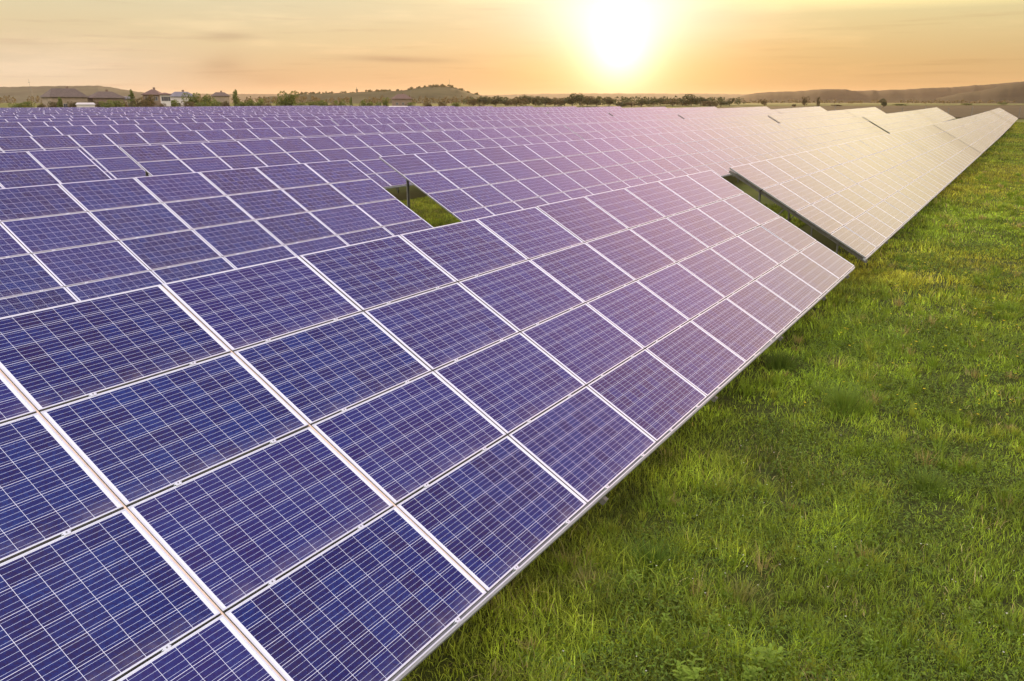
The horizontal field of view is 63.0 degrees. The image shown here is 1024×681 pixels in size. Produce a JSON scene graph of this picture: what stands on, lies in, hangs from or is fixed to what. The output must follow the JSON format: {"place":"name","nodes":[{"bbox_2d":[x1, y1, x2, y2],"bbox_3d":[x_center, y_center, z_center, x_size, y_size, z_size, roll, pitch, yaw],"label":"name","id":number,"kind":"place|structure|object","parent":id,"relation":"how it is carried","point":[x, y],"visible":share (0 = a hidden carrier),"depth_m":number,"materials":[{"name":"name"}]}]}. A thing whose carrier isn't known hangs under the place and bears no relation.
{"place":"outdoors","nodes":[
{"label":"outdoors","id":0,"kind":"place"},
{"bbox_2d":[0,86,211,102],"bbox_3d":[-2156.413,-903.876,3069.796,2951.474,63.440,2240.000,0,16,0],"label":"hill","id":1,"kind":"structure","parent":0,"point":[20,94],"depth_m":2575.87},
{"bbox_2d":[262,86,515,103],"bbox_3d":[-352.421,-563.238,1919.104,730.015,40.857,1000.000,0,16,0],"label":"wooded hill","id":2,"kind":"structure","parent":0,"point":[427,92],"depth_m":1706.32,"materials":[{"name":"plant"}]},
{"bbox_2d":[298,84,478,94],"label":"hill wood","id":3,"kind":"object","parent":2,"relation":"on","point":[411,88],"visible":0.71,"depth_m":1834.28,"materials":[{"name":"green plant"}]},
{"bbox_2d":[197,93,747,101],"bbox_3d":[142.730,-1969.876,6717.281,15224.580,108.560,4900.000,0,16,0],"label":"hills","id":4,"kind":"structure","parent":0,"point":[551,96],"depth_m":5720.96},
{"bbox_2d":[0,102,1023,680],"bbox_3d":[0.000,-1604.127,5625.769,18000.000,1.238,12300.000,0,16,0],"label":"ground","id":5,"kind":"structure","parent":0,"point":[756,404],"depth_m":9.24,"materials":[{"name":"plant"}]},
{"bbox_2d":[8,103,28,107],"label":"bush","id":6,"kind":"object","parent":5,"relation":"on","point":[18,105],"visible":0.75,"depth_m":287.94,"materials":[{"name":"green plant"}]},
{"bbox_2d":[0,149,110,188],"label":"solar table","id":7,"kind":"object","parent":5,"relation":"on","point":[32,168],"visible":0.23,"depth_m":25.21,"materials":[{"name":"blue"}]},
{"bbox_2d":[40,86,87,106],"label":"house","id":8,"kind":"structure","parent":5,"relation":"on","point":[65,94],"depth_m":275.90,"materials":[{"name":"brown tile"}]},
{"bbox_2d":[0,115,136,118],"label":"solar table","id":9,"kind":"object","parent":5,"relation":"on","point":[40,117],"visible":0.09,"depth_m":75.75,"materials":[{"name":"blue"}]},
{"bbox_2d":[38,107,103,107],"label":"solar table","id":10,"kind":"object","parent":5,"relation":"on","point":[70,107],"visible":0.12,"depth_m":155.83,"materials":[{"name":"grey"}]},
{"bbox_2d":[0,107,143,108],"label":"solar table","id":11,"kind":"object","parent":5,"relation":"on","point":[57,108],"visible":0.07,"depth_m":142.41,"materials":[{"name":"blue"}]},
{"bbox_2d":[75,103,95,106],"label":"shed","id":12,"kind":"structure","parent":5,"relation":"on","point":[85,104],"depth_m":224.48,"materials":[{"name":"white metal"}]},
{"bbox_2d":[0,108,173,109],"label":"solar table","id":13,"kind":"object","parent":5,"relation":"on","point":[93,108],"visible":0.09,"depth_m":140.59,"materials":[{"name":"blue"}]},
{"bbox_2d":[0,116,193,121],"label":"solar table","id":14,"kind":"object","parent":5,"relation":"on","point":[89,119],"visible":0.12,"depth_m":67.61,"materials":[{"name":"blue"}]},
{"bbox_2d":[0,108,206,110],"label":"solar table","id":15,"kind":"object","parent":5,"relation":"on","point":[100,109],"visible":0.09,"depth_m":129.42,"materials":[{"name":"blue"}]},
{"bbox_2d":[87,89,125,106],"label":"house","id":16,"kind":"structure","parent":5,"relation":"on","point":[98,96],"depth_m":285.68,"materials":[{"name":"brown brick"}]},
{"bbox_2d":[99,99,114,107],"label":"tree","id":17,"kind":"object","parent":5,"relation":"on","point":[106,104],"visible":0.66,"depth_m":251.84,"materials":[{"name":"green plant"}]},
{"bbox_2d":[0,109,243,111],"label":"solar table","id":18,"kind":"object","parent":5,"relation":"on","point":[117,110],"visible":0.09,"depth_m":121.44,"materials":[{"name":"blue"}]},
{"bbox_2d":[0,117,261,127],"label":"solar table","id":19,"kind":"object","parent":5,"relation":"on","point":[85,123],"visible":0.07,"depth_m":59.18,"materials":[{"name":"blue"}]},
{"bbox_2d":[127,89,135,106],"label":"tree","id":20,"kind":"object","parent":5,"relation":"on","point":[131,96],"visible":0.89,"depth_m":287.85,"materials":[{"name":"green plant"}]},
{"bbox_2d":[129,98,152,106],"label":"tree","id":21,"kind":"object","parent":5,"relation":"on","point":[139,104],"visible":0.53,"depth_m":287.78,"materials":[{"name":"green plant"}]},
{"bbox_2d":[0,109,291,112],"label":"solar table","id":22,"kind":"object","parent":5,"relation":"on","point":[139,111],"visible":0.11,"depth_m":114.01,"materials":[{"name":"blue"}]},
{"bbox_2d":[143,94,157,106],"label":"tree","id":23,"kind":"object","parent":5,"relation":"on","point":[152,101],"visible":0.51,"depth_m":283.21,"materials":[{"name":"green plant"}]},
{"bbox_2d":[141,87,160,106],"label":"house","id":24,"kind":"structure","parent":5,"relation":"on","point":[155,93],"depth_m":294.38,"materials":[{"name":"brown brick"}]},
{"bbox_2d":[158,93,171,106],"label":"house","id":25,"kind":"structure","parent":5,"relation":"on","point":[165,98],"depth_m":267.40,"materials":[{"name":"beige"}]},
{"bbox_2d":[0,109,334,114],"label":"solar table","id":26,"kind":"object","parent":5,"relation":"on","point":[154,112],"visible":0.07,"depth_m":105.22,"materials":[{"name":"blue"}]},
{"bbox_2d":[0,119,337,136],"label":"solar table","id":27,"kind":"object","parent":5,"relation":"on","point":[59,130],"visible":0.11,"depth_m":50.24,"materials":[{"name":"blue"}]},
{"bbox_2d":[170,90,193,106],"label":"house","id":28,"kind":"structure","parent":5,"relation":"on","point":[176,96],"depth_m":323.13,"materials":[{"name":"white brick"}]},
{"bbox_2d":[110,106,257,107],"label":"solar table","id":29,"kind":"object","parent":5,"relation":"on","point":[202,106],"visible":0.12,"depth_m":183.73,"materials":[{"name":"blue"}]},
{"bbox_2d":[180,100,196,106],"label":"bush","id":30,"kind":"object","parent":5,"relation":"on","point":[188,105],"visible":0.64,"depth_m":262.38,"materials":[{"name":"green plant"}]},
{"bbox_2d":[181,93,200,106],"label":"tree","id":31,"kind":"object","parent":5,"relation":"on","point":[195,97],"visible":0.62,"depth_m":287.77,"materials":[{"name":"green plant"}]},
{"bbox_2d":[0,110,388,116],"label":"solar table","id":32,"kind":"object","parent":5,"relation":"on","point":[184,113],"visible":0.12,"depth_m":97.47,"materials":[{"name":"blue"}]},
{"bbox_2d":[199,95,216,105],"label":"tree","id":33,"kind":"object","parent":5,"relation":"on","point":[205,98],"visible":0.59,"depth_m":295.73,"materials":[{"name":"green plant"}]},
{"bbox_2d":[0,123,429,178],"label":"solar table","id":34,"kind":"object","parent":5,"relation":"on","point":[108,156],"visible":0.41,"depth_m":38.70,"materials":[{"name":"blue"}]},
{"bbox_2d":[0,160,433,317],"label":"solar table","id":35,"kind":"object","parent":5,"relation":"on","point":[63,243],"visible":0.79,"depth_m":17.03,"materials":[{"name":"blue"}]},
{"bbox_2d":[211,91,229,104],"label":"house","id":36,"kind":"structure","parent":5,"relation":"on","point":[220,96],"depth_m":400.61,"materials":[{"name":"brown tile"}]},
{"bbox_2d":[150,106,313,107],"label":"solar table","id":37,"kind":"object","parent":5,"relation":"on","point":[210,107],"visible":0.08,"depth_m":169.89,"materials":[{"name":"blue"}]},
{"bbox_2d":[232,89,239,105],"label":"tree","id":38,"kind":"object","parent":5,"relation":"on","point":[235,100],"visible":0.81,"depth_m":287.86,"materials":[{"name":"green plant"}]},
{"bbox_2d":[0,95,486,103],"bbox_3d":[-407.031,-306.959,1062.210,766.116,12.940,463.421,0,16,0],"label":"trees","id":39,"kind":"object","parent":5,"relation":"on","point":[374,100],"visible":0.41,"depth_m":982.57,"materials":[{"name":"green plant"}]},
{"bbox_2d":[136,110,432,116],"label":"solar table","id":40,"kind":"object","parent":5,"relation":"on","point":[157,115],"visible":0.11,"depth_m":94.87,"materials":[{"name":"blue"}]},
{"bbox_2d":[207,106,365,108],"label":"solar table","id":41,"kind":"object","parent":5,"relation":"on","point":[277,107],"visible":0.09,"depth_m":170.40,"materials":[{"name":"blue"}]},
{"bbox_2d":[277,90,298,105],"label":"tree","id":42,"kind":"object","parent":5,"relation":"on","point":[291,101],"visible":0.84,"depth_m":297.25,"materials":[{"name":"green plant"}]},
{"bbox_2d":[213,106,417,108],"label":"solar table","id":43,"kind":"object","parent":5,"relation":"on","point":[304,107],"visible":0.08,"depth_m":165.77,"materials":[{"name":"blue"}]},
{"bbox_2d":[193,111,485,117],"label":"solar table","id":44,"kind":"object","parent":5,"relation":"on","point":[273,115],"visible":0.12,"depth_m":89.97,"materials":[{"name":"blue"}]},
{"bbox_2d":[119,125,583,192],"bbox_3d":[-3.528,-8.549,40.598,3.581,2.994,31.713,9,18,30],"label":"solar table","id":45,"kind":"object","parent":5,"relation":"on","point":[363,153],"visible":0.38,"depth_m":35.23,"materials":[{"name":"blue"}]},
{"bbox_2d":[259,106,454,109],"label":"solar table","id":46,"kind":"object","parent":5,"relation":"on","point":[350,107],"visible":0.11,"depth_m":163.06,"materials":[{"name":"blue"}]},
{"bbox_2d":[298,106,492,110],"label":"solar table","id":47,"kind":"object","parent":5,"relation":"on","point":[336,109],"visible":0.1,"depth_m":158.07,"materials":[{"name":"blue"}]},
{"bbox_2d":[259,112,543,125],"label":"solar table","id":48,"kind":"object","parent":5,"relation":"on","point":[364,116],"visible":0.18,"depth_m":82.81,"materials":[{"name":"blue"}]},
{"bbox_2d":[391,93,411,105],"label":"house","id":49,"kind":"structure","parent":5,"relation":"on","point":[402,99],"depth_m":495.64,"materials":[{"name":"brown brick"}]},
{"bbox_2d":[0,170,854,680],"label":"solar table","id":50,"kind":"object","parent":5,"relation":"on","point":[186,464],"visible":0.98,"depth_m":6.86,"materials":[{"name":"blue"}]},
{"bbox_2d":[339,106,532,110],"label":"solar table","id":51,"kind":"object","parent":5,"relation":"on","point":[432,108],"visible":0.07,"depth_m":152.22,"materials":[{"name":"blue"}]},
{"bbox_2d":[331,112,607,125],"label":"solar table","id":52,"kind":"object","parent":5,"relation":"on","point":[366,121],"visible":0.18,"depth_m":76.10,"materials":[{"name":"blue"}]},
{"bbox_2d":[466,99,483,105],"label":"tree","id":53,"kind":"object","parent":5,"relation":"on","point":[473,103],"visible":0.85,"depth_m":605.60,"materials":[{"name":"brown plant"}]},
{"bbox_2d":[476,96,492,105],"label":"tree","id":54,"kind":"object","parent":5,"relation":"on","point":[484,100],"visible":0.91,"depth_m":589.41,"materials":[{"name":"green plant"}]},
{"bbox_2d":[394,106,575,111],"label":"solar table","id":55,"kind":"object","parent":5,"relation":"on","point":[434,110],"visible":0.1,"depth_m":148.66,"materials":[{"name":"blue"}]},
{"bbox_2d":[488,96,501,106],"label":"tree","id":56,"kind":"object","parent":5,"relation":"on","point":[494,101],"visible":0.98,"depth_m":556.68,"materials":[{"name":"green plant"}]},
{"bbox_2d":[437,108,573,112],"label":"solar table","id":57,"kind":"object","parent":5,"relation":"on","point":[486,110],"visible":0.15,"depth_m":136.81,"materials":[{"name":"blue"}]},
{"bbox_2d":[506,97,528,106],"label":"tree","id":58,"kind":"object","parent":5,"relation":"on","point":[519,101],"visible":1,"depth_m":539.11,"materials":[{"name":"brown plant"}]},
{"bbox_2d":[537,97,555,106],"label":"tree","id":59,"kind":"object","parent":5,"relation":"on","point":[545,100],"visible":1,"depth_m":549.62,"materials":[{"name":"green plant"}]},
{"bbox_2d":[419,114,680,130],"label":"solar table","id":60,"kind":"object","parent":5,"relation":"on","point":[457,125],"visible":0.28,"depth_m":69.17,"materials":[{"name":"blue"}]},
{"bbox_2d":[489,108,619,113],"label":"solar table","id":61,"kind":"object","parent":5,"relation":"on","point":[544,111],"visible":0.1,"depth_m":132.43,"materials":[{"name":"blue"}]},
{"bbox_2d":[566,93,579,105],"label":"tree","id":62,"kind":"object","parent":5,"relation":"on","point":[571,100],"visible":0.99,"depth_m":542.32,"materials":[{"name":"green plant"}]},
{"bbox_2d":[379,128,767,221],"bbox_3d":[5.735,-7.422,37.023,3.588,2.994,31.750,9,18,30],"label":"solar table","id":63,"kind":"object","parent":5,"relation":"on","point":[465,185],"visible":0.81,"depth_m":30.48,"materials":[{"name":"purple"}]},
{"bbox_2d":[557,559,612,595],"bbox_3d":[0.698,2.175,7.636,0.605,0.185,0.644,0,16,0],"label":"grass tussock","id":64,"kind":"object","parent":5,"relation":"on","point":[587,578],"depth_m":7.65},
{"bbox_2d":[573,106,621,108],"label":"solar table","id":65,"kind":"object","parent":5,"relation":"on","point":[595,107],"visible":0.12,"depth_m":164.86,"materials":[{"name":"blue"}]},
{"bbox_2d":[462,95,745,104],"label":"belt undergrowth","id":66,"kind":"object","parent":5,"relation":"on","point":[626,99],"visible":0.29,"depth_m":754.07,"materials":[{"name":"green plant"}]},
{"bbox_2d":[547,108,667,115],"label":"solar table","id":67,"kind":"object","parent":5,"relation":"on","point":[607,111],"visible":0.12,"depth_m":125.27,"materials":[{"name":"blue"}]},
{"bbox_2d":[626,569,643,589],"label":"leafy weed","id":68,"kind":"object","parent":5,"relation":"on","point":[634,576],"visible":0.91,"depth_m":7.55,"materials":[{"name":"green plant"}]},
{"bbox_2d":[619,107,665,109],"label":"solar table","id":69,"kind":"object","parent":5,"relation":"on","point":[642,108],"visible":0.12,"depth_m":161.81,"materials":[{"name":"blue"}]},
{"bbox_2d":[605,531,689,581],"bbox_3d":[1.325,2.037,7.919,0.941,0.324,0.780,0,16,0],"label":"grass tussock","id":70,"kind":"object","parent":5,"relation":"on","point":[648,553],"depth_m":7.92,"materials":[{"name":"plant"}]},
{"bbox_2d":[658,613,671,626],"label":"leafy weed","id":71,"kind":"object","parent":5,"relation":"on","point":[665,618],"visible":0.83,"depth_m":7.00,"materials":[{"name":"green plant"}]},
{"bbox_2d":[608,108,722,118],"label":"solar table","id":72,"kind":"object","parent":5,"relation":"on","point":[692,111],"visible":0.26,"depth_m":120.20,"materials":[{"name":"blue"}]},
{"bbox_2d":[564,115,777,139],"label":"solar table","id":73,"kind":"object","parent":5,"relation":"on","point":[602,130],"visible":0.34,"depth_m":65.95,"materials":[{"name":"blue"}]},
{"bbox_2d":[663,99,682,105],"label":"tree","id":74,"kind":"object","parent":5,"relation":"on","point":[672,102],"visible":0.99,"depth_m":623.30,"materials":[{"name":"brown plant"}]},
{"bbox_2d":[673,652,705,680],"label":"leafy weed","id":75,"kind":"object","parent":5,"relation":"on","point":[689,673],"visible":1,"depth_m":6.23,"materials":[{"name":"green plant"}]},
{"bbox_2d":[682,93,698,106],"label":"tree","id":76,"kind":"object","parent":5,"relation":"on","point":[692,100],"visible":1,"depth_m":592.23,"materials":[{"name":"green plant"}]},
{"bbox_2d":[667,107,716,109],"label":"solar table","id":77,"kind":"object","parent":5,"relation":"on","point":[689,108],"visible":0.11,"depth_m":156.39,"materials":[{"name":"blue"}]},
{"bbox_2d":[698,101,720,106],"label":"tree","id":78,"kind":"object","parent":5,"relation":"on","point":[706,103],"visible":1,"depth_m":553.03,"materials":[{"name":"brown plant"}]},
{"bbox_2d":[707,608,720,629],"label":"leafy weed","id":79,"kind":"object","parent":5,"relation":"on","point":[714,618],"visible":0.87,"depth_m":7.00,"materials":[{"name":"green plant"}]},
{"bbox_2d":[678,109,780,123],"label":"solar table","id":80,"kind":"object","parent":5,"relation":"on","point":[734,114],"visible":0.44,"depth_m":113.39,"materials":[{"name":"blue"}]},
{"bbox_2d":[701,570,776,612],"bbox_3d":[2.038,2.249,7.491,0.803,0.174,0.698,0,16,0],"label":"grass tussock","id":81,"kind":"object","parent":5,"relation":"on","point":[744,597],"depth_m":7.49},
{"bbox_2d":[718,107,770,111],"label":"solar table","id":82,"kind":"object","parent":5,"relation":"on","point":[742,109],"visible":0.33,"depth_m":150.71,"materials":[{"name":"grey"}]},
{"bbox_2d":[741,664,762,680],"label":"leafy weed","id":83,"kind":"object","parent":5,"relation":"on","point":[748,675],"visible":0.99,"depth_m":6.31,"materials":[{"name":"green plant"}]},
{"bbox_2d":[744,638,783,674],"bbox_3d":[1.948,2.453,6.469,0.334,0.341,0.247,0,16,0],"label":"leafy weed","id":84,"kind":"object","parent":5,"relation":"on","point":[768,658],"visible":0.88,"depth_m":6.46,"materials":[{"name":"green plant"}]},
{"bbox_2d":[509,235,1023,680],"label":"clover","id":85,"kind":"object","parent":5,"relation":"on","point":[609,650],"visible":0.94,"depth_m":8.48,"materials":[{"name":"green plant"}]},
{"bbox_2d":[760,346,808,372],"bbox_3d":[4.478,0.300,13.890,0.926,0.390,0.923,0,16,0],"label":"grass tussock","id":86,"kind":"object","parent":5,"relation":"on","point":[778,363],"depth_m":13.84,"materials":[{"name":"plant"}]},
{"bbox_2d":[775,106,826,113],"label":"solar table","id":87,"kind":"object","parent":5,"relation":"on","point":[800,110],"visible":0.41,"depth_m":145.36,"materials":[{"name":"blue"}]},
{"bbox_2d":[720,117,888,158],"bbox_3d":[26.553,-16.854,70.033,3.581,2.995,48.413,9,18,30],"label":"solar table","id":88,"kind":"object","parent":5,"relation":"on","point":[769,141],"visible":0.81,"depth_m":61.80,"materials":[{"name":"blue"}]},
{"bbox_2d":[768,110,855,122],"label":"solar table","id":89,"kind":"object","parent":5,"relation":"on","point":[802,117],"visible":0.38,"depth_m":109.60,"materials":[{"name":"grey"}]},
{"bbox_2d":[813,375,882,417],"bbox_3d":[4.776,0.795,11.868,1.167,0.486,1.215,0,16,0],"label":"grass tussock","id":90,"kind":"object","parent":5,"relation":"on","point":[845,401],"depth_m":11.87,"materials":[{"name":"plant"}]},
{"bbox_2d":[729,125,980,262],"bbox_3d":[19.424,-8.358,40.455,3.588,2.995,48.450,9,18,30],"label":"solar table","id":91,"kind":"object","parent":5,"relation":"on","point":[890,185],"visible":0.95,"depth_m":26.77,"materials":[{"name":"grey"}]},
{"bbox_2d":[845,107,885,120],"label":"solar table","id":92,"kind":"object","parent":5,"relation":"on","point":[861,112],"visible":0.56,"depth_m":142.40,"materials":[{"name":"grey"}]},
{"bbox_2d":[859,626,878,654],"bbox_3d":[2.873,2.442,6.740,0.139,0.197,0.190,0,16,0],"label":"leafy weed","id":93,"kind":"object","parent":5,"relation":"on","point":[869,644],"visible":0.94,"depth_m":6.74,"materials":[{"name":"green plant"}]},
{"bbox_2d":[740,99,1015,103],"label":"hedge","id":94,"kind":"object","parent":5,"relation":"on","point":[877,101],"visible":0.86,"depth_m":1356.87,"materials":[{"name":"green plant"}]},
{"bbox_2d":[862,110,937,133],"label":"solar table","id":95,"kind":"object","parent":5,"relation":"on","point":[889,123],"visible":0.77,"depth_m":105.66,"materials":[{"name":"grey"}]},
{"bbox_2d":[804,179,1023,413],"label":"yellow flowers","id":96,"kind":"object","parent":5,"relation":"on","point":[964,310],"visible":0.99,"depth_m":15.71,"materials":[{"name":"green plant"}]},
{"bbox_2d":[885,459,967,501],"bbox_3d":[4.701,1.601,9.456,0.985,0.304,0.943,0,16,0],"label":"grass tussock","id":97,"kind":"object","parent":5,"relation":"on","point":[926,479],"depth_m":9.49,"materials":[{"name":"plant"}]},
{"bbox_2d":[917,107,955,122],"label":"solar table","id":98,"kind":"object","parent":5,"relation":"on","point":[936,114],"visible":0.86,"depth_m":141.96,"materials":[{"name":"grey"}]},
{"bbox_2d":[932,117,1000,155],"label":"solar table","id":99,"kind":"object","parent":5,"relation":"on","point":[969,131],"visible":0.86,"depth_m":71.20,"materials":[{"name":"grey"}]},
{"bbox_2d":[970,597,985,613],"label":"leafy weed","id":100,"kind":"object","parent":5,"relation":"on","point":[977,604],"visible":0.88,"depth_m":7.22,"materials":[{"name":"green plant"}]},
{"bbox_2d":[969,111,1012,135],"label":"solar table","id":101,"kind":"object","parent":5,"relation":"on","point":[993,121],"visible":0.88,"depth_m":106.97,"materials":[{"name":"grey"}]},
{"bbox_2d":[990,108,1017,122],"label":"solar table","id":102,"kind":"object","parent":5,"relation":"on","point":[1004,114],"visible":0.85,"depth_m":144.84,"materials":[{"name":"grey"}]},
{"bbox_2d":[0,0,1023,94],"label":"sky","id":103,"kind":"structure","parent":0,"point":[484,47],"materials":[{"name":"orange"}]},
{"bbox_2d":[400,197,902,307],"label":"grass","id":104,"kind":"structure","parent":0,"point":[431,212],"depth_m":21.41,"materials":[{"name":"plant"}]},
{"bbox_2d":[347,104,1023,106],"bbox_3d":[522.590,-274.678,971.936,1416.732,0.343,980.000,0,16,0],"label":"crop field","id":105,"kind":"structure","parent":0,"point":[543,105],"depth_m":903.29,"materials":[{"name":"plant"}]},
{"bbox_2d":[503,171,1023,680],"bbox_3d":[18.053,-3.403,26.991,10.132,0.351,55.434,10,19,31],"label":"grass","id":106,"kind":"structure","parent":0,"point":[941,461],"depth_m":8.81,"materials":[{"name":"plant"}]},
{"bbox_2d":[674,105,1023,118],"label":"ploughed field","id":107,"kind":"structure","parent":0,"point":[962,111],"depth_m":424.31,"materials":[{"name":"soil"}]},
{"bbox_2d":[733,82,1016,102],"bbox_3d":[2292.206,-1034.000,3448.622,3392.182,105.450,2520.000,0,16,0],"label":"long ridge","id":108,"kind":"structure","parent":0,"point":[897,96],"depth_m":2832.91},
{"bbox_2d":[936,81,1023,102],"bbox_3d":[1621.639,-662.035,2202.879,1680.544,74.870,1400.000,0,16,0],"label":"hill","id":109,"kind":"structure","parent":0,"point":[1012,92],"depth_m":1844.09,"materials":[{"name":"soil"}]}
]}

